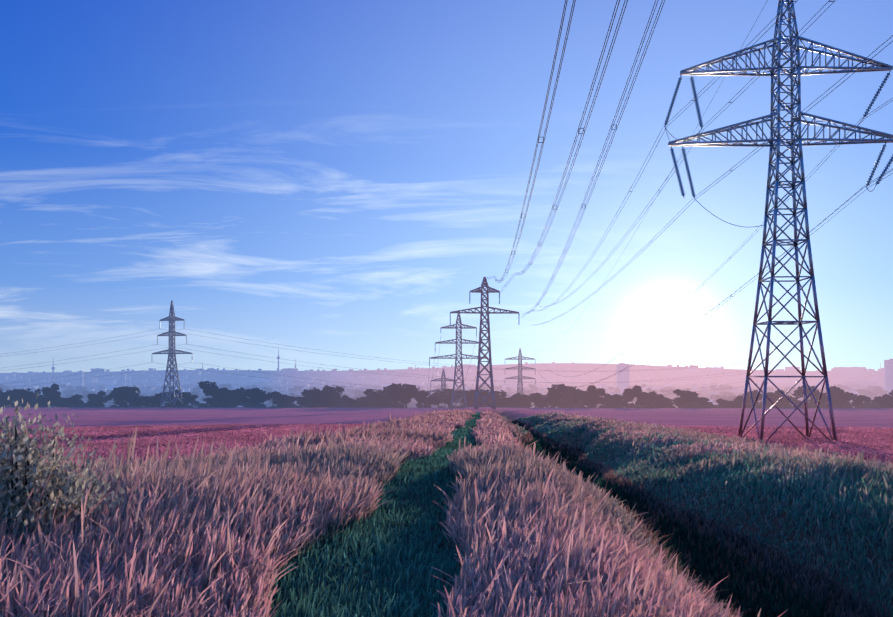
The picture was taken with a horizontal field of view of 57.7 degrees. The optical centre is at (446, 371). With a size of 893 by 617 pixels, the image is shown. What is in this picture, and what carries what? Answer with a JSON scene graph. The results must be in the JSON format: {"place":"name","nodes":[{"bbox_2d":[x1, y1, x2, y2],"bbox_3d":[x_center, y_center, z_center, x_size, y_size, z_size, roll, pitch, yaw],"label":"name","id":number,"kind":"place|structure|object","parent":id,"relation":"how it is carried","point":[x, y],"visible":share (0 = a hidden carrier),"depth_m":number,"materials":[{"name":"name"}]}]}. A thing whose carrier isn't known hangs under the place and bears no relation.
{"place":"outdoors","nodes":[
{"label":"outdoors","id":0,"kind":"place"},
{"bbox_2d":[0,363,892,616],"bbox_3d":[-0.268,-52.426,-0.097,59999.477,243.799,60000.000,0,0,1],"label":"ground","id":1,"kind":"structure","parent":0,"point":[677,416],"depth_m":260.35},
{"bbox_2d":[0,389,20,406],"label":"tree","id":2,"kind":"object","parent":1,"relation":"on","point":[16,392],"visible":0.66,"depth_m":466.06,"materials":[{"name":"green plant"}]},
{"bbox_2d":[0,394,32,406],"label":"tree","id":3,"kind":"object","parent":1,"relation":"on","point":[12,396],"visible":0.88,"depth_m":463.63,"materials":[{"name":"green plant"}]},
{"bbox_2d":[4,388,41,405],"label":"tree","id":4,"kind":"object","parent":1,"relation":"on","point":[30,391],"visible":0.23,"depth_m":477.08,"materials":[{"name":"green plant"}]},
{"bbox_2d":[20,389,39,404],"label":"tree","id":5,"kind":"object","parent":1,"relation":"on","point":[26,394],"visible":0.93,"depth_m":464.50,"materials":[{"name":"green plant"}]},
{"bbox_2d":[35,392,58,406],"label":"tree","id":6,"kind":"object","parent":1,"relation":"on","point":[45,401],"visible":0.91,"depth_m":471.25,"materials":[{"name":"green plant"}]},
{"bbox_2d":[42,383,60,406],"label":"tree","id":7,"kind":"object","parent":1,"relation":"on","point":[54,387],"visible":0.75,"depth_m":482.41,"materials":[{"name":"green plant"}]},
{"bbox_2d":[47,397,68,406],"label":"tree","id":8,"kind":"object","parent":1,"relation":"on","point":[64,401],"visible":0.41,"depth_m":501.75,"materials":[{"name":"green plant"}]},
{"bbox_2d":[56,394,83,405],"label":"tree","id":9,"kind":"object","parent":1,"relation":"on","point":[78,397],"visible":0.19,"depth_m":511.15,"materials":[{"name":"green plant"}]},
{"bbox_2d":[0,392,141,565],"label":"bush","id":10,"kind":"object","parent":1,"relation":"on","point":[19,478],"visible":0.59,"depth_m":8.62,"materials":[{"name":"green plant"}]},
{"bbox_2d":[68,397,82,406],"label":"tree","id":11,"kind":"object","parent":1,"relation":"on","point":[74,401],"visible":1,"depth_m":478.04,"materials":[{"name":"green plant"}]},
{"bbox_2d":[87,390,105,406],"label":"tree","id":12,"kind":"object","parent":1,"relation":"on","point":[99,397],"visible":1,"depth_m":482.57,"materials":[{"name":"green plant"}]},
{"bbox_2d":[85,394,112,406],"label":"tree","id":13,"kind":"object","parent":1,"relation":"on","point":[91,403],"visible":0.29,"depth_m":499.85,"materials":[{"name":"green plant"}]},
{"bbox_2d":[113,389,132,406],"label":"tree","id":14,"kind":"object","parent":1,"relation":"on","point":[118,400],"visible":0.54,"depth_m":473.46,"materials":[{"name":"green plant"}]},
{"bbox_2d":[108,385,145,406],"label":"tree","id":15,"kind":"object","parent":1,"relation":"on","point":[117,392],"visible":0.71,"depth_m":477.09,"materials":[{"name":"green plant"}]},
{"bbox_2d":[122,395,149,406],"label":"tree","id":16,"kind":"object","parent":1,"relation":"on","point":[135,400],"visible":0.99,"depth_m":464.06,"materials":[{"name":"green plant"}]},
{"bbox_2d":[132,396,156,406],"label":"tree","id":17,"kind":"object","parent":1,"relation":"on","point":[150,399],"visible":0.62,"depth_m":467.96,"materials":[{"name":"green plant"}]},
{"bbox_2d":[152,394,163,406],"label":"tree","id":18,"kind":"object","parent":1,"relation":"on","point":[158,401],"visible":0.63,"depth_m":476.53,"materials":[{"name":"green plant"}]},
{"bbox_2d":[160,392,176,406],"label":"tree","id":19,"kind":"object","parent":1,"relation":"on","point":[171,397],"visible":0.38,"depth_m":474.58,"materials":[{"name":"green plant"}]},
{"bbox_2d":[152,300,192,404],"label":"pylon","id":20,"kind":"object","parent":1,"relation":"on","point":[171,351],"visible":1,"depth_m":453.98,"materials":[{"name":"grey metal"}]},
{"bbox_2d":[172,389,190,406],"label":"tree","id":21,"kind":"object","parent":1,"relation":"on","point":[184,395],"visible":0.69,"depth_m":467.26,"materials":[{"name":"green plant"}]},
{"bbox_2d":[181,395,197,406],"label":"tree","id":22,"kind":"object","parent":1,"relation":"on","point":[191,399],"visible":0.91,"depth_m":467.97,"materials":[{"name":"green plant"}]},
{"bbox_2d":[190,400,209,407],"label":"tree","id":23,"kind":"object","parent":1,"relation":"on","point":[200,405],"visible":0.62,"depth_m":510.73,"materials":[{"name":"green plant"}]},
{"bbox_2d":[203,397,219,406],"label":"tree","id":24,"kind":"object","parent":1,"relation":"on","point":[208,400],"visible":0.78,"depth_m":480.08,"materials":[{"name":"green plant"}]},
{"bbox_2d":[197,381,227,406],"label":"tree","id":25,"kind":"object","parent":1,"relation":"on","point":[212,389],"visible":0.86,"depth_m":467.57,"materials":[{"name":"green plant"}]},
{"bbox_2d":[215,388,243,406],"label":"tree","id":26,"kind":"object","parent":1,"relation":"on","point":[229,395],"visible":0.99,"depth_m":465.41,"materials":[{"name":"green plant"}]},
{"bbox_2d":[236,387,265,406],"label":"tree","id":27,"kind":"object","parent":1,"relation":"on","point":[253,394],"visible":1,"depth_m":460.52,"materials":[{"name":"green plant"}]},
{"bbox_2d":[235,390,266,406],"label":"tree","id":28,"kind":"object","parent":1,"relation":"on","point":[244,395],"visible":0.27,"depth_m":473.61,"materials":[{"name":"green plant"}]},
{"bbox_2d":[239,398,265,406],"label":"tree","id":29,"kind":"object","parent":1,"relation":"on","point":[246,404],"visible":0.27,"depth_m":524.89,"materials":[{"name":"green plant"}]},
{"bbox_2d":[261,392,284,407],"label":"tree","id":30,"kind":"object","parent":1,"relation":"on","point":[278,398],"visible":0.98,"depth_m":465.96,"materials":[{"name":"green plant"}]},
{"bbox_2d":[270,391,295,407],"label":"tree","id":31,"kind":"object","parent":1,"relation":"on","point":[288,400],"visible":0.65,"depth_m":481.14,"materials":[{"name":"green plant"}]},
{"bbox_2d":[288,386,303,390],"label":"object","id":32,"kind":"object","parent":1,"relation":"on","point":[295,388],"visible":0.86,"depth_m":2328.43,"materials":[{"name":"white"}]},
{"bbox_2d":[294,396,307,407],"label":"tree","id":33,"kind":"object","parent":1,"relation":"on","point":[299,400],"visible":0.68,"depth_m":480.64,"materials":[{"name":"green plant"}]},
{"bbox_2d":[304,398,315,407],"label":"tree","id":34,"kind":"object","parent":1,"relation":"on","point":[308,401],"visible":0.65,"depth_m":475.01,"materials":[{"name":"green plant"}]},
{"bbox_2d":[301,389,326,407],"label":"tree","id":35,"kind":"object","parent":1,"relation":"on","point":[305,392],"visible":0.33,"depth_m":476.16,"materials":[{"name":"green plant"}]},
{"bbox_2d":[308,385,334,407],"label":"tree","id":36,"kind":"object","parent":1,"relation":"on","point":[314,395],"visible":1,"depth_m":464.63,"materials":[{"name":"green plant"}]},
{"bbox_2d":[321,391,341,407],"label":"tree","id":37,"kind":"object","parent":1,"relation":"on","point":[334,398],"visible":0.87,"depth_m":479.23,"materials":[{"name":"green plant"}]},
{"bbox_2d":[319,386,344,407],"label":"tree","id":38,"kind":"object","parent":1,"relation":"on","point":[337,389],"visible":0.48,"depth_m":483.66,"materials":[{"name":"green plant"}]},
{"bbox_2d":[342,395,359,407],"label":"tree","id":39,"kind":"object","parent":1,"relation":"on","point":[347,399],"visible":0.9,"depth_m":486.24,"materials":[{"name":"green plant"}]},
{"bbox_2d":[351,400,369,407],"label":"tree","id":40,"kind":"object","parent":1,"relation":"on","point":[362,403],"visible":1,"depth_m":484.63,"materials":[{"name":"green plant"}]},
{"bbox_2d":[353,396,382,407],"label":"tree","id":41,"kind":"object","parent":1,"relation":"on","point":[370,402],"visible":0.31,"depth_m":505.96,"materials":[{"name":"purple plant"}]},
{"bbox_2d":[364,389,386,407],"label":"tree","id":42,"kind":"object","parent":1,"relation":"on","point":[369,392],"visible":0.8,"depth_m":483.62,"materials":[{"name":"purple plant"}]},
{"bbox_2d":[369,394,401,407],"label":"tree","id":43,"kind":"object","parent":1,"relation":"on","point":[385,400],"visible":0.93,"depth_m":482.31,"materials":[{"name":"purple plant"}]},
{"bbox_2d":[383,383,410,407],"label":"tree","id":44,"kind":"object","parent":1,"relation":"on","point":[390,393],"visible":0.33,"depth_m":472.19,"materials":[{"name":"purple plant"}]},
{"bbox_2d":[388,383,417,407],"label":"tree","id":45,"kind":"object","parent":1,"relation":"on","point":[393,387],"visible":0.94,"depth_m":458.04,"materials":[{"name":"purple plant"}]},
{"bbox_2d":[402,389,441,407],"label":"tree","id":46,"kind":"object","parent":1,"relation":"on","point":[421,395],"visible":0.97,"depth_m":455.35,"materials":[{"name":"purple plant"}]},
{"bbox_2d":[427,389,454,407],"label":"tree","id":47,"kind":"object","parent":1,"relation":"on","point":[441,394],"visible":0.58,"depth_m":496.89,"materials":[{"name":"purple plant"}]},
{"bbox_2d":[0,362,883,406],"bbox_3d":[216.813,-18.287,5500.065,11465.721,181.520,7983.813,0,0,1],"label":"town","id":48,"kind":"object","parent":1,"relation":"on","point":[107,384],"visible":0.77,"depth_m":5270.37},
{"bbox_2d":[428,369,461,407],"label":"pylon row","id":49,"kind":"object","parent":1,"relation":"on","point":[442,380],"visible":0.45,"depth_m":598.74,"materials":[{"name":"grey metal"}]},
{"bbox_2d":[0,409,892,616],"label":"meadow grass","id":50,"kind":"structure","parent":1,"relation":"on","point":[258,479],"depth_m":11.18,"materials":[{"name":"plant"}]},
{"bbox_2d":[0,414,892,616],"bbox_3d":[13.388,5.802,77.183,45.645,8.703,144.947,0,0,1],"label":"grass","id":51,"kind":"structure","parent":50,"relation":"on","point":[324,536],"depth_m":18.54,"materials":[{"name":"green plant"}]},
{"bbox_2d":[268,413,890,616],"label":"grass path","id":52,"kind":"structure","parent":50,"relation":"on","point":[384,541],"depth_m":15.26,"materials":[{"name":"green plant"}]},
{"bbox_2d":[0,0,892,406],"bbox_3d":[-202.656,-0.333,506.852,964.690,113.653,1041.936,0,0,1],"label":"conductors","id":53,"kind":"structure","parent":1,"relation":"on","point":[598,176],"depth_m":94.69,"materials":[{"name":"blue metal"}]},
{"bbox_2d":[442,395,459,407],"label":"tree","id":54,"kind":"object","parent":1,"relation":"on","point":[447,401],"visible":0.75,"depth_m":473.27,"materials":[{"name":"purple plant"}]},
{"bbox_2d":[429,311,485,407],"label":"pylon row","id":55,"kind":"object","parent":1,"relation":"on","point":[456,327],"visible":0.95,"depth_m":428.50,"materials":[{"name":"grey metal"}]},
{"bbox_2d":[448,389,473,406],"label":"tree","id":56,"kind":"object","parent":1,"relation":"on","point":[469,402],"visible":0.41,"depth_m":487.40,"materials":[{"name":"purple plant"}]},
{"bbox_2d":[465,388,488,405],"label":"tree","id":57,"kind":"object","parent":1,"relation":"on","point":[470,394],"visible":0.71,"depth_m":459.95,"materials":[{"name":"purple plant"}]},
{"bbox_2d":[472,391,491,406],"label":"tree","id":58,"kind":"object","parent":1,"relation":"on","point":[489,397],"visible":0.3,"depth_m":466.19,"materials":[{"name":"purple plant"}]},
{"bbox_2d":[450,277,518,409],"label":"pylon","id":59,"kind":"object","parent":1,"relation":"on","point":[487,322],"visible":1,"depth_m":304.36,"materials":[{"name":"grey metal"}]},
{"bbox_2d":[77,359,892,395],"bbox_3d":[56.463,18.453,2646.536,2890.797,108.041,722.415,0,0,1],"label":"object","id":60,"kind":"structure","parent":1,"relation":"on","point":[622,375],"depth_m":2473.34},
{"bbox_2d":[479,390,506,406],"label":"tree","id":61,"kind":"object","parent":1,"relation":"on","point":[498,394],"visible":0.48,"depth_m":474.94,"materials":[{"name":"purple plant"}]},
{"bbox_2d":[499,397,518,406],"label":"tree","id":62,"kind":"object","parent":1,"relation":"on","point":[504,402],"visible":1,"depth_m":459.72,"materials":[{"name":"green plant"}]},
{"bbox_2d":[505,394,526,406],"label":"tree","id":63,"kind":"object","parent":1,"relation":"on","point":[520,398],"visible":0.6,"depth_m":478.53,"materials":[{"name":"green plant"}]},
{"bbox_2d":[505,348,534,393],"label":"pylon","id":64,"kind":"object","parent":1,"relation":"on","point":[520,376],"visible":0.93,"depth_m":747.91,"materials":[{"name":"grey metal"}]},
{"bbox_2d":[157,71,892,403],"bbox_3d":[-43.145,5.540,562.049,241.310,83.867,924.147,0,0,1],"label":"insulators","id":65,"kind":"object","parent":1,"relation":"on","point":[701,126],"visible":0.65,"depth_m":99.04,"materials":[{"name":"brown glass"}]},
{"bbox_2d":[519,393,549,407],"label":"tree","id":66,"kind":"object","parent":1,"relation":"on","point":[532,396],"visible":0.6,"depth_m":488.37,"materials":[{"name":"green plant"}]},
{"bbox_2d":[524,395,546,407],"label":"tree","id":67,"kind":"object","parent":1,"relation":"on","point":[538,404],"visible":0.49,"depth_m":486.63,"materials":[{"name":"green plant"}]},
{"bbox_2d":[534,396,562,407],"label":"tree","id":68,"kind":"object","parent":1,"relation":"on","point":[540,399],"visible":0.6,"depth_m":471.38,"materials":[{"name":"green plant"}]},
{"bbox_2d":[544,402,564,407],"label":"tree","id":69,"kind":"object","parent":1,"relation":"on","point":[557,404],"visible":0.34,"depth_m":482.43,"materials":[{"name":"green plant"}]},
{"bbox_2d":[546,384,567,407],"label":"tree","id":70,"kind":"object","parent":1,"relation":"on","point":[556,391],"visible":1,"depth_m":460.12,"materials":[{"name":"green plant"}]},
{"bbox_2d":[558,400,576,407],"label":"tree","id":71,"kind":"object","parent":1,"relation":"on","point":[566,404],"visible":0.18,"depth_m":495.88,"materials":[{"name":"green plant"}]},
{"bbox_2d":[561,386,581,407],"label":"tree","id":72,"kind":"object","parent":1,"relation":"on","point":[568,397],"visible":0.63,"depth_m":486.24,"materials":[{"name":"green plant"}]},
{"bbox_2d":[572,395,597,407],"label":"tree","id":73,"kind":"object","parent":1,"relation":"on","point":[578,400],"visible":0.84,"depth_m":457.61,"materials":[{"name":"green plant"}]},
{"bbox_2d":[571,389,599,407],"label":"tree","id":74,"kind":"object","parent":1,"relation":"on","point":[585,396],"visible":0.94,"depth_m":461.70,"materials":[{"name":"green plant"}]},
{"bbox_2d":[587,385,604,407],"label":"tree","id":75,"kind":"object","parent":1,"relation":"on","point":[594,390],"visible":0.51,"depth_m":466.17,"materials":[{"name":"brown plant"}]},
{"bbox_2d":[597,393,612,407],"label":"tree","id":76,"kind":"object","parent":1,"relation":"on","point":[602,400],"visible":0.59,"depth_m":487.83,"materials":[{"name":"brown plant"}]},
{"bbox_2d":[603,393,628,407],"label":"tree","id":77,"kind":"object","parent":1,"relation":"on","point":[614,398],"visible":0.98,"depth_m":475.81,"materials":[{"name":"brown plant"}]},
{"bbox_2d":[619,389,633,407],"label":"tree","id":78,"kind":"object","parent":1,"relation":"on","point":[624,396],"visible":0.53,"depth_m":485.24,"materials":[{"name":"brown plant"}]},
{"bbox_2d":[624,385,648,407],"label":"tree","id":79,"kind":"object","parent":1,"relation":"on","point":[637,393],"visible":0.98,"depth_m":465.17,"materials":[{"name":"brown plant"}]},
{"bbox_2d":[642,391,663,407],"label":"tree","id":80,"kind":"object","parent":1,"relation":"on","point":[653,394],"visible":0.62,"depth_m":485.31,"materials":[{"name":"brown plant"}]},
{"bbox_2d":[643,397,668,407],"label":"tree","id":81,"kind":"object","parent":1,"relation":"on","point":[656,403],"visible":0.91,"depth_m":481.44,"materials":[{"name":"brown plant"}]},
{"bbox_2d":[659,389,676,398],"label":"tree","id":82,"kind":"object","parent":1,"relation":"on","point":[669,392],"visible":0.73,"depth_m":1967.58,"materials":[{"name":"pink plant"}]},
{"bbox_2d":[660,398,677,407],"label":"tree","id":83,"kind":"object","parent":1,"relation":"on","point":[670,403],"visible":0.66,"depth_m":485.55,"materials":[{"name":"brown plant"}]},
{"bbox_2d":[675,397,688,407],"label":"tree","id":84,"kind":"object","parent":1,"relation":"on","point":[681,405],"visible":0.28,"depth_m":486.88,"materials":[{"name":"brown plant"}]},
{"bbox_2d":[673,389,709,407],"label":"tree","id":85,"kind":"object","parent":1,"relation":"on","point":[689,397],"visible":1,"depth_m":459.40,"materials":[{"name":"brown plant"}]},
{"bbox_2d":[709,385,721,390],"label":"tree","id":86,"kind":"object","parent":1,"relation":"on","point":[713,387],"visible":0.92,"depth_m":2492.90,"materials":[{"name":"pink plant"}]},
{"bbox_2d":[713,399,737,407],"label":"tree","id":87,"kind":"object","parent":1,"relation":"on","point":[722,403],"visible":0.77,"depth_m":497.67,"materials":[{"name":"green plant"}]},
{"bbox_2d":[716,395,735,399],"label":"tree","id":88,"kind":"object","parent":1,"relation":"on","point":[727,398],"visible":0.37,"depth_m":1438.98,"materials":[{"name":"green plant"}]},
{"bbox_2d":[719,385,732,391],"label":"tree","id":89,"kind":"object","parent":1,"relation":"on","point":[728,387],"visible":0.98,"depth_m":2517.97,"materials":[{"name":"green plant"}]},
{"bbox_2d":[734,397,753,407],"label":"tree","id":90,"kind":"object","parent":1,"relation":"on","point":[739,401],"visible":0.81,"depth_m":474.34,"materials":[{"name":"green plant"}]},
{"bbox_2d":[732,392,762,407],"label":"tree","id":91,"kind":"object","parent":1,"relation":"on","point":[739,406],"visible":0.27,"depth_m":478.72,"materials":[{"name":"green plant"}]},
{"bbox_2d":[747,390,777,407],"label":"tree","id":92,"kind":"object","parent":1,"relation":"on","point":[772,398],"visible":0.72,"depth_m":465.07,"materials":[{"name":"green plant"}]},
{"bbox_2d":[766,389,792,407],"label":"tree","id":93,"kind":"object","parent":1,"relation":"on","point":[779,395],"visible":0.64,"depth_m":472.13,"materials":[{"name":"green plant"}]},
{"bbox_2d":[668,0,892,439],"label":"pylon","id":94,"kind":"object","parent":1,"relation":"on","point":[799,139],"visible":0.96,"depth_m":98.44,"materials":[{"name":"metal"}]},
{"bbox_2d":[791,397,809,407],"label":"tree","id":95,"kind":"object","parent":1,"relation":"on","point":[795,401],"visible":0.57,"depth_m":485.39,"materials":[{"name":"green plant"}]},
{"bbox_2d":[792,385,818,407],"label":"tree","id":96,"kind":"object","parent":1,"relation":"on","point":[798,392],"visible":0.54,"depth_m":466.90,"materials":[{"name":"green plant"}]},
{"bbox_2d":[814,392,837,407],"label":"tree","id":97,"kind":"object","parent":1,"relation":"on","point":[824,398],"visible":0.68,"depth_m":456.75,"materials":[{"name":"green plant"}]},
{"bbox_2d":[826,386,851,407],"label":"tree","id":98,"kind":"object","parent":1,"relation":"on","point":[838,393],"visible":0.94,"depth_m":456.77,"materials":[{"name":"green plant"}]},
{"bbox_2d":[834,399,850,407],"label":"tree","id":99,"kind":"object","parent":1,"relation":"on","point":[847,404],"visible":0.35,"depth_m":487.04,"materials":[{"name":"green plant"}]},
{"bbox_2d":[836,384,849,390],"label":"tree","id":100,"kind":"object","parent":1,"relation":"on","point":[844,388],"visible":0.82,"depth_m":2422.93,"materials":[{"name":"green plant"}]},
{"bbox_2d":[844,392,870,407],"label":"tree","id":101,"kind":"object","parent":1,"relation":"on","point":[858,399],"visible":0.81,"depth_m":465.39,"materials":[{"name":"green plant"}]},
{"bbox_2d":[856,388,872,397],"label":"tree","id":102,"kind":"object","parent":1,"relation":"on","point":[861,391],"visible":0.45,"depth_m":1947.96,"materials":[{"name":"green plant"}]},
{"bbox_2d":[852,399,880,407],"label":"tree","id":103,"kind":"object","parent":1,"relation":"on","point":[871,404],"visible":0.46,"depth_m":503.64,"materials":[{"name":"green plant"}]},
{"bbox_2d":[865,392,877,398],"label":"tree","id":104,"kind":"object","parent":1,"relation":"on","point":[870,394],"visible":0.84,"depth_m":1863.82,"materials":[{"name":"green plant"}]},
{"bbox_2d":[872,387,887,396],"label":"tree","id":105,"kind":"object","parent":1,"relation":"on","point":[880,391],"visible":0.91,"depth_m":2071.12,"materials":[{"name":"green plant"}]},
{"bbox_2d":[872,394,890,407],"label":"tree","id":106,"kind":"object","parent":1,"relation":"on","point":[876,399],"visible":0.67,"depth_m":467.60,"materials":[{"name":"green plant"}]},
{"bbox_2d":[878,396,892,407],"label":"tree","id":107,"kind":"object","parent":1,"relation":"on","point":[889,401],"visible":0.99,"depth_m":457.65,"materials":[{"name":"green plant"}]},
{"bbox_2d":[0,0,892,372],"label":"sky","id":108,"kind":"structure","parent":0,"point":[333,176],"materials":[{"name":"blue"}]},
{"bbox_2d":[51,347,881,385],"bbox_3d":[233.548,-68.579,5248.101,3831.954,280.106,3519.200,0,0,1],"label":"masts","id":109,"kind":"object","parent":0,"point":[202,369],"visible":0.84,"depth_m":4979.53,"materials":[{"name":"metal"}]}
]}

